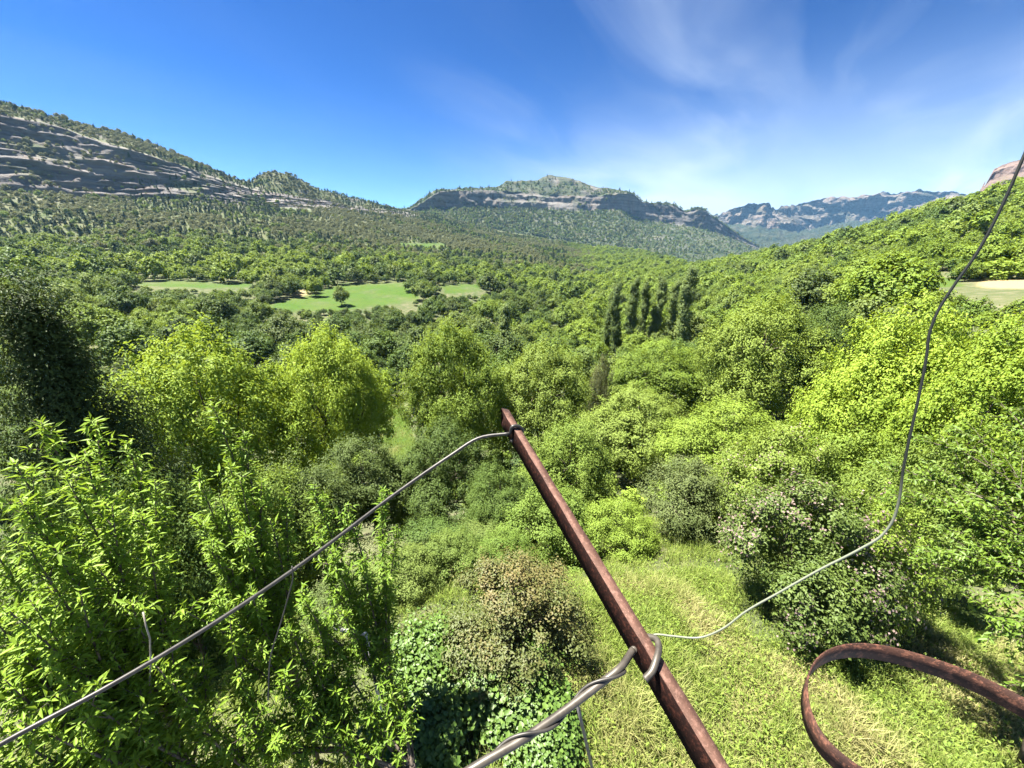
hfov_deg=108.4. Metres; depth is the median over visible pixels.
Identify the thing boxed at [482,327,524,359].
broadleaf tree
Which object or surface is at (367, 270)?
broadleaf tree
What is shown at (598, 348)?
broadleaf tree
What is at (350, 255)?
broadleaf tree
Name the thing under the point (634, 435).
walnut tree
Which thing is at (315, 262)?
broadleaf tree
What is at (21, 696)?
peach tree
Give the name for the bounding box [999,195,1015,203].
broadleaf tree
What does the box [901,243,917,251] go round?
broadleaf tree
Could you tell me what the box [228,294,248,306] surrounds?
broadleaf tree
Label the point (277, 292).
broadleaf tree
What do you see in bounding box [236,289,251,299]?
broadleaf tree
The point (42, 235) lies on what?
broadleaf tree
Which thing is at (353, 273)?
broadleaf tree
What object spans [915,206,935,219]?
broadleaf tree
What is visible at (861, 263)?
broadleaf tree
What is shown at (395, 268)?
broadleaf tree
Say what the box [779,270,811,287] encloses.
broadleaf tree
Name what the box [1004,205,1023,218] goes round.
broadleaf tree
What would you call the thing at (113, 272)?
broadleaf tree
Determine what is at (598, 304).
broadleaf tree
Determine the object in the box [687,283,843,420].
walnut tree
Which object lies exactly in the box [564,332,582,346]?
broadleaf tree
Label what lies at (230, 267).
broadleaf tree
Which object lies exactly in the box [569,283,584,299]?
broadleaf tree
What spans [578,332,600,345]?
broadleaf tree
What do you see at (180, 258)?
broadleaf tree
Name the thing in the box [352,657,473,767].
ivy clump
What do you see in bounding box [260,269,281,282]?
broadleaf tree
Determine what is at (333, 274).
broadleaf tree
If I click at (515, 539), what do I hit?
broad shrub
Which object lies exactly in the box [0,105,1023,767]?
ground
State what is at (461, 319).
broadleaf tree
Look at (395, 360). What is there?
broadleaf tree
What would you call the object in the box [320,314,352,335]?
broadleaf tree
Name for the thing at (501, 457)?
round bush
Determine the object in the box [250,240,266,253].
broadleaf tree
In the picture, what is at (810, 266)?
broadleaf tree
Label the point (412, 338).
broadleaf tree
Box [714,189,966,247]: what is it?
mountain
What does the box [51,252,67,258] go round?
broadleaf tree
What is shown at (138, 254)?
broadleaf tree
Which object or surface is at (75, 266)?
broadleaf tree
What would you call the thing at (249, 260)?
broadleaf tree
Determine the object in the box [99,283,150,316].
broadleaf tree
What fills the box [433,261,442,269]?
broadleaf tree
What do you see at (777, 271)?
broadleaf tree
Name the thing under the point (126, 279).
broadleaf tree
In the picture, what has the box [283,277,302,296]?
broadleaf tree
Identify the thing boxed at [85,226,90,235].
pine tree
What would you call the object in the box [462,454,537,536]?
shrub
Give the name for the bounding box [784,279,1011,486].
walnut tree
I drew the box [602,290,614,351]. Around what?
poplar tree
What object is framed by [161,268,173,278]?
broadleaf tree
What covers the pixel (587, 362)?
broadleaf tree
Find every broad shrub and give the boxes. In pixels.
[0,443,206,721]
[55,437,257,680]
[195,455,339,606]
[243,435,363,577]
[297,568,383,643]
[312,526,420,595]
[352,539,443,616]
[372,507,483,586]
[403,525,490,598]
[445,515,515,572]
[457,523,541,575]
[493,481,604,573]
[580,494,665,566]
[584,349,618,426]
[634,447,757,550]
[681,454,803,549]
[769,413,946,534]
[831,421,1014,615]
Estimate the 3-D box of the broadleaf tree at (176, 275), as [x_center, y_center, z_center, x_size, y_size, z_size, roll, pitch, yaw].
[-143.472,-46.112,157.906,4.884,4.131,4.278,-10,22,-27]
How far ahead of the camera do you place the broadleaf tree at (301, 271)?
180.38 m
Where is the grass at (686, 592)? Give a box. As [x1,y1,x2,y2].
[12,396,1023,767]
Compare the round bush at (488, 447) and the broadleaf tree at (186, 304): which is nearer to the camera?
the round bush at (488, 447)
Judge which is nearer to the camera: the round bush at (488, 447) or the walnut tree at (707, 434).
the walnut tree at (707, 434)
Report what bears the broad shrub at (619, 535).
on the ground at (364, 295)
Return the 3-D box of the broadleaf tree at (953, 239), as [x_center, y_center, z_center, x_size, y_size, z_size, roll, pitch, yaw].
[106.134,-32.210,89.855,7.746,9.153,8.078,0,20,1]
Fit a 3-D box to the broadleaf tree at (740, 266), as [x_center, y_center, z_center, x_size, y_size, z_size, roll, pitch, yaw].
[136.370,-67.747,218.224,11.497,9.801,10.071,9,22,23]
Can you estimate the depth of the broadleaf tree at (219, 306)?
86.14 m
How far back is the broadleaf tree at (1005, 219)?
105.99 m
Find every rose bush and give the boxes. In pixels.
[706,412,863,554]
[716,460,927,665]
[790,478,958,642]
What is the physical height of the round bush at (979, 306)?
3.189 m
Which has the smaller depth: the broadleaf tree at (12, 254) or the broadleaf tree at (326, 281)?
the broadleaf tree at (12, 254)
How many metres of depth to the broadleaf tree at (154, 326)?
75.97 m
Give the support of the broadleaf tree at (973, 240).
on the ground at (364, 295)
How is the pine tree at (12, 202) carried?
on the ground at (364, 295)
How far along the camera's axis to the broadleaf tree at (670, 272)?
287.98 m
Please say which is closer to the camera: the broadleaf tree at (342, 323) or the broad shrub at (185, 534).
the broad shrub at (185, 534)
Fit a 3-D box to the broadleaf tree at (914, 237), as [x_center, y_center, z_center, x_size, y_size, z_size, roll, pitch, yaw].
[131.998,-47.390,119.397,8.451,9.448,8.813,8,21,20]
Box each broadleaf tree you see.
[0,247,41,268]
[0,249,19,268]
[0,264,38,281]
[0,282,21,304]
[7,274,27,288]
[9,211,18,218]
[9,253,44,270]
[10,263,47,280]
[14,241,32,248]
[15,272,64,304]
[22,241,53,256]
[24,232,37,238]
[33,280,91,314]
[37,232,52,241]
[43,234,61,247]
[43,256,71,267]
[45,270,57,277]
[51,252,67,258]
[51,262,68,270]
[55,272,69,278]
[57,300,101,319]
[60,267,70,272]
[64,276,77,284]
[64,303,133,355]
[66,256,97,276]
[67,270,113,296]
[68,243,97,258]
[68,250,88,263]
[75,270,104,283]
[77,242,101,254]
[84,256,121,274]
[85,296,107,309]
[91,275,128,291]
[93,289,110,298]
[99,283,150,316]
[102,268,130,287]
[104,251,119,257]
[104,253,134,271]
[107,239,124,251]
[108,271,135,286]
[120,268,142,286]
[124,255,138,263]
[125,250,144,259]
[128,308,161,323]
[129,314,166,333]
[144,291,180,306]
[146,297,162,316]
[149,251,172,263]
[153,309,190,327]
[154,313,198,340]
[155,296,186,315]
[158,236,169,245]
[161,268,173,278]
[168,238,179,246]
[168,291,182,299]
[169,249,189,265]
[169,264,182,276]
[170,271,181,280]
[180,266,198,280]
[181,298,197,310]
[182,310,245,362]
[183,251,205,265]
[189,291,239,326]
[196,260,210,268]
[199,248,213,256]
[200,241,214,251]
[209,259,237,282]
[214,330,279,367]
[215,250,229,260]
[222,241,233,247]
[223,321,245,331]
[228,254,250,272]
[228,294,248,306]
[233,309,260,324]
[236,245,248,255]
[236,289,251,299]
[236,317,258,331]
[239,271,249,282]
[241,298,276,321]
[245,253,260,264]
[247,273,260,284]
[248,262,264,270]
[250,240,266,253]
[253,311,307,345]
[254,316,284,340]
[255,288,273,297]
[255,292,272,303]
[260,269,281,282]
[261,278,284,298]
[265,341,315,373]
[266,243,277,252]
[268,265,286,276]
[269,288,282,298]
[281,273,299,283]
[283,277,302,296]
[293,317,333,341]
[295,251,309,263]
[296,265,308,279]
[297,308,304,315]
[300,323,325,341]
[306,265,327,277]
[308,260,321,267]
[317,246,326,256]
[318,274,330,287]
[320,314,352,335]
[322,248,335,260]
[324,260,332,268]
[326,266,349,284]
[334,327,364,345]
[342,250,356,262]
[345,267,363,281]
[345,311,359,318]
[350,316,366,324]
[352,321,371,334]
[357,260,372,275]
[358,257,369,264]
[358,327,402,358]
[361,320,394,345]
[368,273,378,282]
[375,264,388,276]
[379,304,403,324]
[381,308,409,332]
[383,252,395,261]
[384,342,424,381]
[386,262,402,279]
[394,259,405,268]
[394,323,441,360]
[395,321,417,337]
[396,269,406,279]
[404,261,414,270]
[404,310,417,323]
[412,306,435,329]
[413,258,422,263]
[417,296,447,320]
[419,269,434,282]
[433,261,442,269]
[433,268,444,275]
[435,276,442,283]
[438,309,471,329]
[440,249,449,258]
[441,297,460,314]
[443,271,455,282]
[454,295,468,303]
[461,300,474,310]
[464,314,494,335]
[465,276,472,283]
[469,300,495,317]
[470,327,496,353]
[481,272,502,293]
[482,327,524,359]
[488,291,501,300]
[494,299,521,325]
[497,318,517,332]
[499,289,513,300]
[505,294,529,313]
[506,279,517,290]
[508,321,536,343]
[522,292,536,308]
[522,310,541,325]
[523,334,584,391]
[530,318,552,335]
[531,298,548,311]
[533,286,549,301]
[535,330,561,348]
[540,277,550,286]
[541,286,552,295]
[546,269,559,280]
[546,295,563,309]
[552,300,583,325]
[552,327,568,337]
[553,282,571,298]
[557,271,569,279]
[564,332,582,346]
[565,316,598,336]
[568,298,588,310]
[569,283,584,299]
[573,280,585,289]
[574,343,604,381]
[578,307,604,328]
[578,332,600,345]
[580,338,613,369]
[581,292,593,300]
[586,277,596,287]
[587,295,608,316]
[617,292,627,303]
[620,331,648,351]
[641,306,671,334]
[645,274,656,282]
[664,268,674,276]
[665,307,712,344]
[671,366,732,412]
[687,336,710,347]
[695,288,722,311]
[699,274,718,288]
[705,284,723,296]
[711,277,730,289]
[723,279,758,296]
[726,286,804,342]
[732,261,751,271]
[751,270,770,280]
[752,256,768,267]
[757,275,770,279]
[757,284,784,298]
[771,267,784,275]
[772,246,789,259]
[773,272,789,285]
[776,260,842,316]
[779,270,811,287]
[784,261,806,272]
[789,253,814,264]
[801,256,824,267]
[802,259,822,273]
[808,243,830,255]
[819,271,859,309]
[823,232,843,248]
[826,251,853,269]
[827,287,927,355]
[831,260,903,308]
[832,246,861,256]
[833,225,854,238]
[833,254,882,279]
[834,248,878,271]
[840,225,866,241]
[843,247,950,316]
[856,234,875,244]
[870,226,893,241]
[884,226,915,246]
[884,320,971,362]
[885,211,900,220]
[885,243,904,253]
[887,214,914,228]
[901,206,915,215]
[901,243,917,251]
[901,249,918,262]
[904,223,940,244]
[914,200,934,212]
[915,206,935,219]
[915,228,956,247]
[921,302,968,333]
[922,220,938,230]
[922,259,941,270]
[924,205,953,219]
[928,231,976,268]
[930,256,944,267]
[933,209,974,234]
[935,200,945,204]
[937,215,968,237]
[940,289,971,308]
[943,196,968,211]
[945,196,994,228]
[949,236,980,257]
[951,258,989,281]
[955,231,1023,262]
[961,197,986,209]
[963,209,1005,232]
[971,310,1020,332]
[979,180,1006,198]
[983,204,1009,215]
[984,191,1004,198]
[989,210,1023,236]
[989,212,1023,242]
[996,180,1022,197]
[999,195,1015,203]
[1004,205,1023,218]
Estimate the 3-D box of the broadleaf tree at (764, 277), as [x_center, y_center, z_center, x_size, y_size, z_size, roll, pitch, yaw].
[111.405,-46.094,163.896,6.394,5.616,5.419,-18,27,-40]
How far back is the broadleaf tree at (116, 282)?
113.25 m
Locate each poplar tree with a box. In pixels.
[497,303,512,363]
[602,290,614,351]
[608,281,623,354]
[620,275,640,346]
[635,279,651,335]
[645,273,669,336]
[662,279,681,339]
[674,265,699,342]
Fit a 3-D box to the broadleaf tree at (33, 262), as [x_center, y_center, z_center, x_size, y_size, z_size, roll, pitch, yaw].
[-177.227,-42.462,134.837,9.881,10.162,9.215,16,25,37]
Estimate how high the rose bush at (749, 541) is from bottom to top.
3.986 m
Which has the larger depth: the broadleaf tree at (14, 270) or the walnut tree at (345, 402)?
the broadleaf tree at (14, 270)
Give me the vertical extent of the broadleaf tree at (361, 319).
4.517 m
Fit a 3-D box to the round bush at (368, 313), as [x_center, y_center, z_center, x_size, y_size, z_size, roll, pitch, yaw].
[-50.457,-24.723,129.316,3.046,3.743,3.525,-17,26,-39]
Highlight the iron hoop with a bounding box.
[801,643,1023,767]
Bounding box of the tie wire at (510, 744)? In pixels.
[464,633,661,767]
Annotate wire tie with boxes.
[267,566,293,699]
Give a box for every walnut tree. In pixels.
[77,304,324,516]
[254,315,402,475]
[302,431,428,546]
[384,411,492,534]
[394,310,517,475]
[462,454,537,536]
[481,333,596,464]
[516,410,619,531]
[566,381,702,483]
[605,335,714,416]
[646,394,799,483]
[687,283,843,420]
[760,298,868,396]
[779,359,887,461]
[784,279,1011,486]
[866,300,1023,551]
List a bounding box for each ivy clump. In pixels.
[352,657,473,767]
[380,604,468,691]
[440,623,576,760]
[493,669,590,767]
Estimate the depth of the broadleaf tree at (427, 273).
183.12 m
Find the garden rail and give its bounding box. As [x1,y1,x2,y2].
[325,627,383,732]
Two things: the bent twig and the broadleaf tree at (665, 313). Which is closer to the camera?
the bent twig
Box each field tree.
[303,275,323,295]
[332,284,350,304]
[403,277,419,290]
[410,281,435,301]
[941,253,1013,278]
[960,251,1023,280]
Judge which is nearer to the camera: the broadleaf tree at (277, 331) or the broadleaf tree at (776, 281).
the broadleaf tree at (277, 331)
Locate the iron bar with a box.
[501,408,729,767]
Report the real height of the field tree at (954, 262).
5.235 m
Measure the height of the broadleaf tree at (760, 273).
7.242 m
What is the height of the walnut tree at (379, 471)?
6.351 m
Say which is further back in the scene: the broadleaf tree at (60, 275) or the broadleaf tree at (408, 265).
the broadleaf tree at (408, 265)
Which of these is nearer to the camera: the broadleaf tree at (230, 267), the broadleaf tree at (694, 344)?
the broadleaf tree at (694, 344)
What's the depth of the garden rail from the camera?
4.73 m
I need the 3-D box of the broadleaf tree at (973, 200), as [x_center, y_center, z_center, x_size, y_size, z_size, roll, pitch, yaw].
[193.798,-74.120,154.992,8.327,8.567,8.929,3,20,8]
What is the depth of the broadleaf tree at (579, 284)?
239.19 m
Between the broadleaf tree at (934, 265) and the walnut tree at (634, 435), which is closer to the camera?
the walnut tree at (634, 435)
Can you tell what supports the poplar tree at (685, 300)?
on the ground at (364, 295)
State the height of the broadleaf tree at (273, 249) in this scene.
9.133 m
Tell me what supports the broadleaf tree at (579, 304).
on the ground at (364, 295)
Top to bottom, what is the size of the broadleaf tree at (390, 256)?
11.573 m
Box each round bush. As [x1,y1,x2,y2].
[327,308,335,315]
[364,310,372,318]
[481,440,503,454]
[486,453,515,473]
[488,460,508,489]
[525,434,536,446]
[617,485,650,513]
[778,408,795,426]
[951,556,1012,589]
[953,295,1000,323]
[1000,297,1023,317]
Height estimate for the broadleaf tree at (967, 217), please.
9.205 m
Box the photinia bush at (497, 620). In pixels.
[422,537,601,707]
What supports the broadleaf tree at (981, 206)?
on the ground at (364, 295)
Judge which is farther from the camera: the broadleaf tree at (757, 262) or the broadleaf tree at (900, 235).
the broadleaf tree at (757, 262)
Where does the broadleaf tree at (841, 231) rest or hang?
on the ground at (364, 295)
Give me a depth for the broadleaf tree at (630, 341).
82.74 m
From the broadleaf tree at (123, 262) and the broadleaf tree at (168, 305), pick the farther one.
the broadleaf tree at (123, 262)
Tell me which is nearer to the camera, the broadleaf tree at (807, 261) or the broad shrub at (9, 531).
the broad shrub at (9, 531)
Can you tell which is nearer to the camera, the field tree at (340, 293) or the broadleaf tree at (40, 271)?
the broadleaf tree at (40, 271)
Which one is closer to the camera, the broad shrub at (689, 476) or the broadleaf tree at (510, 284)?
the broad shrub at (689, 476)
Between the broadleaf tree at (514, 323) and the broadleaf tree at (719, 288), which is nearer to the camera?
the broadleaf tree at (514, 323)
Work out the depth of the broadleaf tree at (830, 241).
175.77 m
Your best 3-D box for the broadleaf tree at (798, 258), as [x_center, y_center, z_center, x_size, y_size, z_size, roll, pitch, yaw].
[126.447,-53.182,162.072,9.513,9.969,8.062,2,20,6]
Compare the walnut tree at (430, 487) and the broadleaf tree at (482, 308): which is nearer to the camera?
the walnut tree at (430, 487)
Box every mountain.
[405,175,762,262]
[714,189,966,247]
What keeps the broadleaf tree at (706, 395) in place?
on the ground at (364, 295)
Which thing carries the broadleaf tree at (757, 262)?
on the ground at (364, 295)
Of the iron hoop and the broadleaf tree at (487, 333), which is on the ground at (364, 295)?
the broadleaf tree at (487, 333)
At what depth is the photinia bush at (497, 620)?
6.29 m
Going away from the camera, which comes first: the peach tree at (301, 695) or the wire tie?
the wire tie
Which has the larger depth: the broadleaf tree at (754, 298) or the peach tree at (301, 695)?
the broadleaf tree at (754, 298)
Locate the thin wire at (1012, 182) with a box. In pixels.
[654,152,1023,638]
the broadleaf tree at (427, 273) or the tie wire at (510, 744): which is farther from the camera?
the broadleaf tree at (427, 273)
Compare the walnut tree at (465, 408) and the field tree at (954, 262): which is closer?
the walnut tree at (465, 408)
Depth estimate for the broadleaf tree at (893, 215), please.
242.97 m
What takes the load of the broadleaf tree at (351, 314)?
on the ground at (364, 295)
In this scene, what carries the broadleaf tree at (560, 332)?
on the ground at (364, 295)
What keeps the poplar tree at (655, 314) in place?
on the ground at (364, 295)
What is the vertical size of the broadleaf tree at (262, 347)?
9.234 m
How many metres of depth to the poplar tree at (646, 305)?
89.31 m
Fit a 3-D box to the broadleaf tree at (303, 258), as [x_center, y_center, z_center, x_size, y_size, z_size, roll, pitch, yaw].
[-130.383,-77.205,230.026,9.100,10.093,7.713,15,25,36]
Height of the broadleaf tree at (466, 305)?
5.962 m
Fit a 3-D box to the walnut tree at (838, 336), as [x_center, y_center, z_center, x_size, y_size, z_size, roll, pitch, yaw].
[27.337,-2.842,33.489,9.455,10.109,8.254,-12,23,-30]
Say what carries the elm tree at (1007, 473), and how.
on the ground at (364, 295)
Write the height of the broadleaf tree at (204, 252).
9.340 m
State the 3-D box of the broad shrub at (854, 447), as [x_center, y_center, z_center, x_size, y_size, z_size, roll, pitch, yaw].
[10.334,3.316,11.584,4.898,5.209,4.348,3,20,7]
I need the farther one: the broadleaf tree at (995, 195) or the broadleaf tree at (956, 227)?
the broadleaf tree at (995, 195)
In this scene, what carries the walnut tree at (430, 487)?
on the ground at (364, 295)
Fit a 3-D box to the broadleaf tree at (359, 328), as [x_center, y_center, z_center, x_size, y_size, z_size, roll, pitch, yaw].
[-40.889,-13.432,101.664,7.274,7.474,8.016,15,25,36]
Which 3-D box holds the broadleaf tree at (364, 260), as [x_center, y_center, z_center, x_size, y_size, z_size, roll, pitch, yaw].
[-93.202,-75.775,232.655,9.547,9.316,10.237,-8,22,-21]
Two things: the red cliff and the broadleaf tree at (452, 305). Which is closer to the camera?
the broadleaf tree at (452, 305)
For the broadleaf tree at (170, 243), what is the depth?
240.22 m
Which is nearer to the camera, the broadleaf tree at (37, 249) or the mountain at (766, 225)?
the broadleaf tree at (37, 249)
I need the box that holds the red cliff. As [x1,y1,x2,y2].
[980,160,1023,192]
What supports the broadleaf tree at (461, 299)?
on the ground at (364, 295)
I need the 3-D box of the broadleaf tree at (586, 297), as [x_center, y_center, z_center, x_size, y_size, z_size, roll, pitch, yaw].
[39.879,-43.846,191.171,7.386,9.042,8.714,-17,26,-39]
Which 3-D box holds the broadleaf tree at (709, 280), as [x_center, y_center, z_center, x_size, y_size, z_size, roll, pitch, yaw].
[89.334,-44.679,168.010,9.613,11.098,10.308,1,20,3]
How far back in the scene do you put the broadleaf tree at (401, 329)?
103.33 m
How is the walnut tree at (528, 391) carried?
on the ground at (364, 295)
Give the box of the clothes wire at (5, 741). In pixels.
[0,424,523,746]
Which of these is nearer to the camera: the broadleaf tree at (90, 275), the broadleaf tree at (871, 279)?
the broadleaf tree at (871, 279)
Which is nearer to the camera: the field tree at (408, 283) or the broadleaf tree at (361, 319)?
the broadleaf tree at (361, 319)
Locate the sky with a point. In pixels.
(718, 106)
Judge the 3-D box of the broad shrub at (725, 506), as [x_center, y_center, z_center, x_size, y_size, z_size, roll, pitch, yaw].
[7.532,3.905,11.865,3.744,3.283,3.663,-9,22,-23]
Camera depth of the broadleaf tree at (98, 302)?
87.50 m
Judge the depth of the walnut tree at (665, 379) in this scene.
40.28 m
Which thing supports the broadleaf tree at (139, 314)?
on the ground at (364, 295)
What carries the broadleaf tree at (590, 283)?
on the ground at (364, 295)
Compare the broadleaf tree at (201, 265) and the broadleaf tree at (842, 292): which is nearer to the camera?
the broadleaf tree at (842, 292)
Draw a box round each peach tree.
[0,412,193,752]
[0,587,224,767]
[1,615,294,767]
[173,397,319,764]
[215,598,362,767]
[267,609,423,767]
[275,484,406,691]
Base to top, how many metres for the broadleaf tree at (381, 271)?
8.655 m
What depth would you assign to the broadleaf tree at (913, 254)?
82.12 m
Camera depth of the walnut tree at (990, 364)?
10.27 m
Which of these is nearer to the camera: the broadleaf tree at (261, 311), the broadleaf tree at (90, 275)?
the broadleaf tree at (261, 311)
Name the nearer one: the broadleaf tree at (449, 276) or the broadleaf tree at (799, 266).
the broadleaf tree at (799, 266)
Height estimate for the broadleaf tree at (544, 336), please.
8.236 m
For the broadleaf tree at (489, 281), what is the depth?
186.58 m
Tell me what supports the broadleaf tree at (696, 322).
on the ground at (364, 295)
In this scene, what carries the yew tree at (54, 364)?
on the ground at (364, 295)
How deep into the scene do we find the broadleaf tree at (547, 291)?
198.45 m
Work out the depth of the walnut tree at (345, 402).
23.84 m
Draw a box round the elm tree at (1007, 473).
[864,395,1023,767]
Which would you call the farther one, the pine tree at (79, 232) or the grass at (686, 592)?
the pine tree at (79, 232)
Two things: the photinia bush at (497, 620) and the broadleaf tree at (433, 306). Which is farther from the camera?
the broadleaf tree at (433, 306)
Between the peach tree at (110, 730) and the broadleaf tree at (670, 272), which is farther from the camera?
the broadleaf tree at (670, 272)
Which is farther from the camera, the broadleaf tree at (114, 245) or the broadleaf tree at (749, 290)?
the broadleaf tree at (114, 245)
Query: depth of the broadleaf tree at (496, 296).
170.15 m
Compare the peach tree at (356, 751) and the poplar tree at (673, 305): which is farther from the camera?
the poplar tree at (673, 305)
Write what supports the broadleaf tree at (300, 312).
on the ground at (364, 295)
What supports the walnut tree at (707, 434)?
on the ground at (364, 295)
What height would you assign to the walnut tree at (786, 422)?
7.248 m
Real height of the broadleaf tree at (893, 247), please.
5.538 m
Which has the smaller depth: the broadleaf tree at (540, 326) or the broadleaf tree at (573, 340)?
the broadleaf tree at (573, 340)
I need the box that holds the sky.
[0,0,1023,214]
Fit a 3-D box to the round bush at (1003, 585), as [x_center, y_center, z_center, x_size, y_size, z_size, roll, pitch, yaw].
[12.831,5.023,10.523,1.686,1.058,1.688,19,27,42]
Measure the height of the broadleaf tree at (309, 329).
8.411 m
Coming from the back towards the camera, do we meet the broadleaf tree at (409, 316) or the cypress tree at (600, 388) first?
the broadleaf tree at (409, 316)
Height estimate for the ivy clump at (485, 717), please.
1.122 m
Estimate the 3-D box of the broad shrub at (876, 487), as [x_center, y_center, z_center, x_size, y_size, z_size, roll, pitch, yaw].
[9.703,3.300,8.937,2.869,5.278,3.232,-16,25,-36]
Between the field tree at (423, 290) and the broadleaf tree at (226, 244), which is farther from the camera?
the broadleaf tree at (226, 244)
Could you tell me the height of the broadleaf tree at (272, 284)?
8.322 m
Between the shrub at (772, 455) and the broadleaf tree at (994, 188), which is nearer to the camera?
the shrub at (772, 455)
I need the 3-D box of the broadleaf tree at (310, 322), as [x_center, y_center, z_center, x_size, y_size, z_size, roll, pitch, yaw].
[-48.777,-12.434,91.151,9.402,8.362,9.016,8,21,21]
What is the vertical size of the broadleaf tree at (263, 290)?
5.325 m
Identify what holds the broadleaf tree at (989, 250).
on the ground at (364, 295)
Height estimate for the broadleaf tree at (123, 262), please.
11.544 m
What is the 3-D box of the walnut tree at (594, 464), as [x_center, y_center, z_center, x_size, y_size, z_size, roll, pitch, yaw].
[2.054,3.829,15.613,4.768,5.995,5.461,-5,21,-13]
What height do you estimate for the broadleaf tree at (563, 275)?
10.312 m
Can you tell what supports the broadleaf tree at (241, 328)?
on the ground at (364, 295)
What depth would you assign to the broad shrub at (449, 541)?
9.10 m
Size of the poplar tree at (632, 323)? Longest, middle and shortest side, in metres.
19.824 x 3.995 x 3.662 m
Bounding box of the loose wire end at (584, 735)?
[576,706,593,767]
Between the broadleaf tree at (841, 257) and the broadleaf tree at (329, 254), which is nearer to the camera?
the broadleaf tree at (841, 257)
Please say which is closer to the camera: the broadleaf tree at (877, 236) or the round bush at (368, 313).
the round bush at (368, 313)
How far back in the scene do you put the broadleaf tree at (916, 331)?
29.17 m
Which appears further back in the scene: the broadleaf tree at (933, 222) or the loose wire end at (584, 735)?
the broadleaf tree at (933, 222)
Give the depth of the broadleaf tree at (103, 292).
98.68 m
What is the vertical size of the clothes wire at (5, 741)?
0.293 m
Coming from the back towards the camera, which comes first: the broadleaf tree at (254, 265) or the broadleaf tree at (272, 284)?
the broadleaf tree at (254, 265)
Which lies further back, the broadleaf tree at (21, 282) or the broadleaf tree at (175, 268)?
the broadleaf tree at (175, 268)
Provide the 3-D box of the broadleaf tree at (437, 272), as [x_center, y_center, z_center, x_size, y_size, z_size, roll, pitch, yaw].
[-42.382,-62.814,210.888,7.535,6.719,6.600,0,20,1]
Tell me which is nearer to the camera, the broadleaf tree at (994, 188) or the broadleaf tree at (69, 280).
the broadleaf tree at (69, 280)
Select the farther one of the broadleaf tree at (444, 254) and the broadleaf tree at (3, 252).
the broadleaf tree at (444, 254)
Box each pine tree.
[10,199,15,207]
[77,227,82,236]
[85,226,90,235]
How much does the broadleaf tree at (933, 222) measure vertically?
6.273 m
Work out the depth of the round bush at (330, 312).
124.15 m
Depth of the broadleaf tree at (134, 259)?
168.16 m
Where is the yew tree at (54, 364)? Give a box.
[0,255,234,732]
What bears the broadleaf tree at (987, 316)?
on the ground at (364, 295)
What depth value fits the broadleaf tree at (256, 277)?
158.74 m
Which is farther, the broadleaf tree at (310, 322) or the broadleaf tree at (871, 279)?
the broadleaf tree at (310, 322)
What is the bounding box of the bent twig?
[142,612,159,720]
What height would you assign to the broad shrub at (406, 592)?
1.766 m

